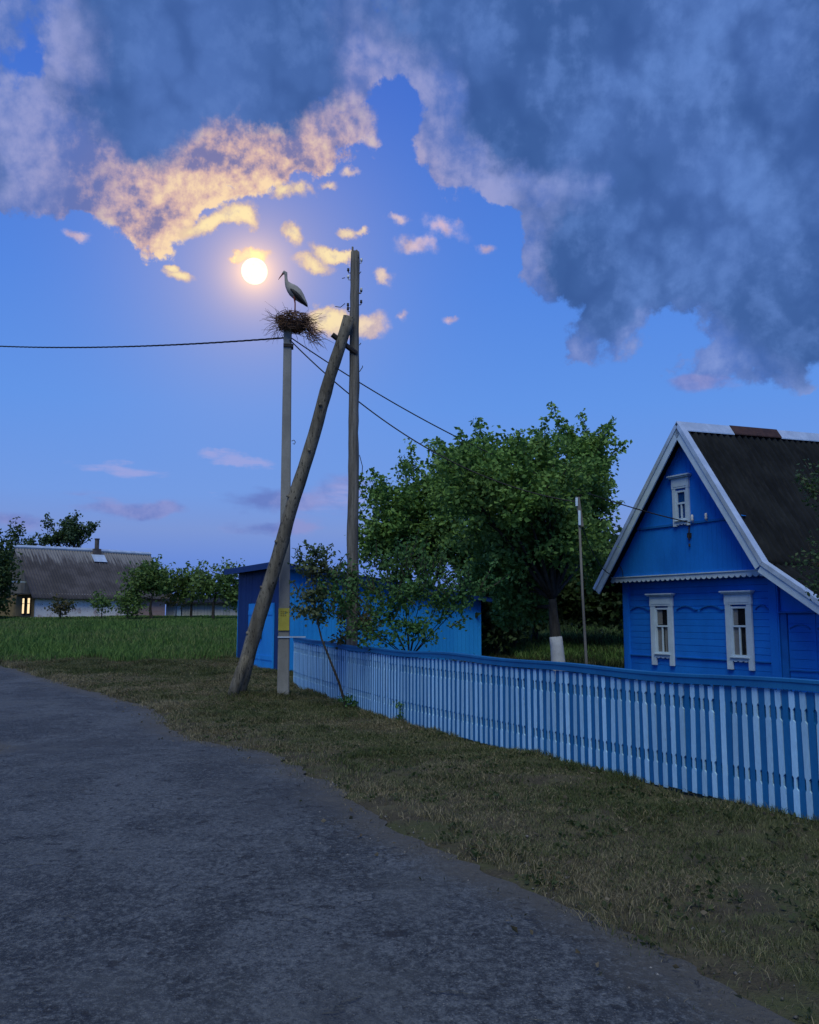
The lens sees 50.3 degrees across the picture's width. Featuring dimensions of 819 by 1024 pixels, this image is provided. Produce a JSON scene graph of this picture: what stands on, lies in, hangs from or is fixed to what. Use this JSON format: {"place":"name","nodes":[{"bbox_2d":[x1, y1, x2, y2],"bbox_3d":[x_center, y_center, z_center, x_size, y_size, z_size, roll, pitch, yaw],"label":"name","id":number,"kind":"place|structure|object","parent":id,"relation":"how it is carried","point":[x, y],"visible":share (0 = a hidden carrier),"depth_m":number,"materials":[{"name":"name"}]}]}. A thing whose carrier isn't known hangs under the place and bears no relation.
{"place":"outdoors","nodes":[
{"label":"outdoors","id":0,"kind":"place"},
{"bbox_2d":[0,615,623,664],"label":"meadow grass","id":1,"kind":"structure","parent":0,"point":[181,641],"depth_m":31.53,"materials":[{"name":"green plant"}]},
{"bbox_2d":[0,666,794,1023],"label":"road","id":2,"kind":"structure","parent":0,"point":[148,874],"depth_m":4.80,"materials":[{"name":"grey asphalt"}]},
{"bbox_2d":[0,616,818,1023],"bbox_3d":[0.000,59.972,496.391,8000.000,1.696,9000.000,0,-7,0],"label":"ground","id":3,"kind":"structure","parent":0,"point":[426,830],"depth_m":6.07,"materials":[{"name":"green plant"}]},
{"bbox_2d":[0,528,23,618],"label":"tall tree","id":4,"kind":"object","parent":3,"relation":"on","point":[6,576],"visible":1,"depth_m":45.46,"materials":[{"name":"green plant"}]},
{"bbox_2d":[1,516,33,558],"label":"tall tree","id":5,"kind":"object","parent":3,"relation":"on","point":[14,535],"visible":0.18,"depth_m":58.20,"materials":[{"name":"green plant"}]},
{"bbox_2d":[42,593,77,618],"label":"meadow bush","id":6,"kind":"object","parent":3,"relation":"on","point":[58,609],"visible":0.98,"depth_m":43.63,"materials":[{"name":"green plant"}]},
{"bbox_2d":[22,510,100,547],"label":"tall tree","id":7,"kind":"object","parent":3,"relation":"on","point":[71,533],"visible":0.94,"depth_m":62.09,"materials":[{"name":"green plant"}]},
{"bbox_2d":[0,538,169,616],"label":"brick farmhouse","id":8,"kind":"object","parent":3,"relation":"on","point":[80,576],"visible":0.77,"depth_m":49.51,"materials":[{"name":"paint"}]},
{"bbox_2d":[21,597,25,614],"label":"window","id":9,"kind":"structure","parent":8,"relation":"in","point":[23,598],"depth_m":47.63,"materials":[{"name":"yellow glass"}]},
{"bbox_2d":[27,597,31,614],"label":"window","id":10,"kind":"structure","parent":8,"relation":"in","point":[29,598],"depth_m":47.04,"materials":[{"name":"yellow glass"}]},
{"bbox_2d":[86,589,114,618],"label":"meadow bush","id":11,"kind":"object","parent":3,"relation":"on","point":[104,601],"visible":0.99,"depth_m":44.17,"materials":[{"name":"green plant"}]},
{"bbox_2d":[111,592,149,618],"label":"meadow bush","id":12,"kind":"object","parent":3,"relation":"on","point":[126,603],"visible":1,"depth_m":44.47,"materials":[{"name":"green plant"}]},
{"bbox_2d":[114,554,177,619],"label":"meadow tree","id":13,"kind":"object","parent":3,"relation":"on","point":[153,580],"visible":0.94,"depth_m":45.09,"materials":[{"name":"green plant"}]},
{"bbox_2d":[158,593,188,615],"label":"meadow bush","id":14,"kind":"object","parent":3,"relation":"on","point":[170,600],"visible":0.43,"depth_m":48.65,"materials":[{"name":"green plant"}]},
{"bbox_2d":[156,559,216,616],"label":"meadow tree","id":15,"kind":"object","parent":3,"relation":"on","point":[180,587],"visible":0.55,"depth_m":46.70,"materials":[{"name":"green plant"}]},
{"bbox_2d":[165,596,237,615],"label":"outbuilding","id":16,"kind":"structure","parent":3,"relation":"on","point":[201,608],"depth_m":55.30,"materials":[{"name":"white paint"}]},
{"bbox_2d":[175,605,180,615],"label":"door","id":17,"kind":"structure","parent":16,"relation":"in","point":[178,607],"depth_m":55.20,"materials":[{"name":"white paint"}]},
{"bbox_2d":[185,557,244,617],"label":"meadow tree","id":18,"kind":"object","parent":3,"relation":"on","point":[226,590],"visible":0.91,"depth_m":45.55,"materials":[{"name":"green plant"}]},
{"bbox_2d":[277,327,305,696],"bbox_3d":[-2.323,0.126,17.474,0.545,7.855,0.252,1,-7,-8],"label":"concrete pole","id":19,"kind":"object","parent":3,"relation":"on","point":[284,636],"visible":0.66,"depth_m":17.37,"materials":[{"name":"grey concrete"}]},
{"bbox_2d":[0,337,283,347],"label":"power cable","id":20,"kind":"object","parent":19,"relation":"attached to","point":[152,345],"visible":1,"depth_m":20.45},
{"bbox_2d":[260,302,332,350],"bbox_3d":[-2.420,-3.692,17.872,1.365,0.966,1.362,6,-9,-42],"label":"stork nest","id":21,"kind":"object","parent":19,"relation":"on","point":[296,324],"visible":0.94,"depth_m":17.73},
{"bbox_2d":[278,271,307,312],"bbox_3d":[-2.397,-4.529,17.942,0.620,0.915,0.276,0,-7,0],"label":"stork","id":22,"kind":"object","parent":21,"relation":"on","point":[295,292],"visible":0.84,"depth_m":17.87},
{"bbox_2d":[290,340,574,501],"bbox_3d":[0.379,-1.847,17.215,5.706,3.456,0.024,-1,-7,8],"label":"power cable","id":23,"kind":"object","parent":19,"relation":"attached to","point":[430,449],"visible":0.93,"depth_m":17.11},
{"bbox_2d":[292,338,689,522],"bbox_3d":[1.787,-1.675,18.291,8.562,3.705,0.026,1,-7,-8],"label":"power cable","id":24,"kind":"object","parent":19,"relation":"attached to","point":[478,447],"visible":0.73,"depth_m":18.12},
{"bbox_2d":[228,246,362,695],"bbox_3d":[-2.281,-0.664,16.988,2.788,9.244,0.520,-2,-7,15],"label":"wooden utility pole","id":25,"kind":"object","parent":3,"relation":"on","point":[254,631],"visible":0.89,"depth_m":16.80,"materials":[{"name":"brown wood"}]},
{"bbox_2d":[285,539,351,708],"bbox_3d":[-1.656,2.062,15.687,1.196,3.126,0.786,0,-7,0],"label":"sapling","id":26,"kind":"object","parent":3,"relation":"on","point":[312,567],"visible":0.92,"depth_m":15.75,"materials":[{"name":"green plant"}]},
{"bbox_2d":[334,693,357,708],"bbox_3d":[-1.063,3.410,15.483,0.570,0.391,0.349,2,-7,-13],"label":"weed clump","id":27,"kind":"object","parent":3,"relation":"on","point":[347,699],"visible":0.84,"depth_m":15.48,"materials":[{"name":"green plant"}]},
{"bbox_2d":[324,597,383,649],"bbox_3d":[-1.062,2.635,16.558,1.137,2.186,0.896,1,-7,-10],"label":"dry bush","id":28,"kind":"object","parent":3,"relation":"on","point":[340,641],"visible":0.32,"depth_m":16.59,"materials":[{"name":"green plant"}]},
{"bbox_2d":[224,562,492,670],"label":"blue shed","id":29,"kind":"structure","parent":3,"relation":"on","point":[251,579],"depth_m":24.88,"materials":[{"name":"paint"}]},
{"bbox_2d":[248,604,259,667],"bbox_3d":[-4.444,3.532,24.985,0.065,1.803,1.064,4,-8,-28],"label":"door","id":30,"kind":"structure","parent":29,"relation":"in","point":[251,606],"depth_m":24.78,"materials":[{"name":"blue paint"}]},
{"bbox_2d":[259,603,274,668],"bbox_3d":[-3.928,3.418,24.026,0.065,1.803,1.054,4,-8,-28],"label":"door","id":31,"kind":"structure","parent":29,"relation":"in","point":[266,656],"depth_m":23.85,"materials":[{"name":"blue paint"}]},
{"bbox_2d":[390,700,403,720],"bbox_3d":[-0.161,3.107,13.346,0.231,0.487,0.186,-3,-8,25],"label":"weed clump","id":32,"kind":"object","parent":3,"relation":"on","point":[400,712],"visible":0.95,"depth_m":13.34,"materials":[{"name":"green plant"}]},
{"bbox_2d":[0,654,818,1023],"bbox_3d":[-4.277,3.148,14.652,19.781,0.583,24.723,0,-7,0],"label":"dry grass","id":33,"kind":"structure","parent":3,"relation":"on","point":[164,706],"depth_m":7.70,"materials":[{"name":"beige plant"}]},
{"bbox_2d":[15,668,807,1021],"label":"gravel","id":34,"kind":"structure","parent":3,"relation":"on","point":[523,886],"depth_m":6.08,"materials":[{"name":"grey gravel"}]},
{"bbox_2d":[314,526,510,657],"bbox_3d":[0.021,1.871,15.051,3.488,3.346,1.617,0,-7,0],"label":"yard bush","id":35,"kind":"object","parent":3,"relation":"on","point":[401,595],"visible":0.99,"depth_m":15.02,"materials":[{"name":"green plant"}]},
{"bbox_2d":[344,422,502,592],"bbox_3d":[1.057,0.852,26.419,6.005,7.495,2.984,2,-7,-15],"label":"fruit tree","id":36,"kind":"object","parent":3,"relation":"on","point":[403,516],"visible":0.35,"depth_m":25.77,"materials":[{"name":"green plant"}]},
{"bbox_2d":[115,696,818,998],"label":"fallen leaves","id":37,"kind":"object","parent":3,"relation":"on","point":[514,928],"visible":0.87,"depth_m":6.49,"materials":[{"name":"brown plant"}]},
{"bbox_2d":[451,577,546,656],"bbox_3d":[2.822,2.807,27.277,3.235,3.688,3.453,0,-7,0],"label":"garden bush","id":38,"kind":"object","parent":3,"relation":"on","point":[492,634],"visible":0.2,"depth_m":26.80,"materials":[{"name":"green plant"}]},
{"bbox_2d":[448,569,578,648],"bbox_3d":[3.295,2.478,28.893,4.580,4.569,4.375,0,-7,0],"label":"garden tree","id":39,"kind":"object","parent":3,"relation":"on","point":[561,611],"depth_m":28.59,"materials":[{"name":"green plant"}]},
{"bbox_2d":[420,401,632,679],"bbox_3d":[3.039,0.734,19.413,6.706,6.620,4.120,6,-9,-40],"label":"orchard tree","id":40,"kind":"object","parent":3,"relation":"on","point":[531,541],"visible":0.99,"depth_m":18.37,"materials":[{"name":"green plant"}]},
{"bbox_2d":[293,638,818,819],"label":"picket fence","id":41,"kind":"object","parent":3,"relation":"on","point":[752,744],"visible":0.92,"depth_m":9.01,"materials":[{"name":"paint"}]},
{"bbox_2d":[531,569,606,639],"bbox_3d":[5.313,2.496,31.237,4.503,4.833,4.578,0,-7,0],"label":"garden tree","id":42,"kind":"object","parent":3,"relation":"on","point":[563,616],"visible":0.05,"depth_m":30.03,"materials":[{"name":"green plant"}]},
{"bbox_2d":[575,497,587,663],"bbox_3d":[3.257,1.701,16.399,0.213,4.004,0.082,2,-7,-13],"label":"service mast","id":43,"kind":"object","parent":3,"relation":"on","point":[579,512],"visible":0.81,"depth_m":16.47,"materials":[{"name":"grey metal"}]},
{"bbox_2d":[582,527,609,573],"bbox_3d":[3.974,0.832,18.430,0.018,0.804,4.063,-3,-7,20],"label":"service wire","id":44,"kind":"object","parent":43,"relation":"attached to","point":[592,551],"visible":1,"depth_m":17.71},
{"bbox_2d":[556,520,623,645],"bbox_3d":[6.571,2.528,29.992,4.082,4.697,4.451,0,-7,0],"label":"garden tree","id":45,"kind":"object","parent":3,"relation":"on","point":[607,607],"visible":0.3,"depth_m":29.19,"materials":[{"name":"green plant"}]},
{"bbox_2d":[431,618,812,711],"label":"yard grass","id":46,"kind":"structure","parent":3,"relation":"on","point":[505,652],"depth_m":28.63,"materials":[{"name":"green plant"}]},
{"bbox_2d":[593,421,818,692],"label":"wooden cottage","id":47,"kind":"structure","parent":3,"relation":"on","point":[715,586],"depth_m":18.75,"materials":[{"name":"blue paint"}]},
{"bbox_2d":[645,593,674,665],"bbox_3d":[5.689,2.651,19.715,0.146,1.610,0.820,4,-8,-29],"label":"window","id":48,"kind":"structure","parent":47,"relation":"in","point":[661,619],"depth_m":19.74,"materials":[{"name":"white paint"}]},
{"bbox_2d":[666,473,691,526],"bbox_3d":[5.922,-0.255,19.099,0.146,1.125,0.620,4,-8,-29],"label":"window","id":49,"kind":"structure","parent":47,"relation":"in","point":[679,481],"depth_m":19.08,"materials":[{"name":"white paint"}]},
{"bbox_2d":[719,590,754,670],"bbox_3d":[6.732,2.419,17.856,0.146,1.610,0.810,4,-8,-29],"label":"window","id":50,"kind":"structure","parent":47,"relation":"in","point":[739,619],"depth_m":17.87,"materials":[{"name":"white paint"}]},
{"bbox_2d":[785,459,818,600],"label":"side tree","id":51,"kind":"object","parent":3,"relation":"on","point":[812,490],"visible":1,"depth_m":14.09,"materials":[{"name":"green plant"}]},
{"bbox_2d":[0,0,818,614],"label":"sky","id":52,"kind":"structure","parent":0,"point":[606,208],"materials":[{"name":"blue"}]},
{"bbox_2d":[241,258,266,284],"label":"moon","id":53,"kind":"object","parent":52,"relation":"in","point":[254,271],"visible":1,"depth_m":3949.09,"materials":[{"name":"white"}]}
]}

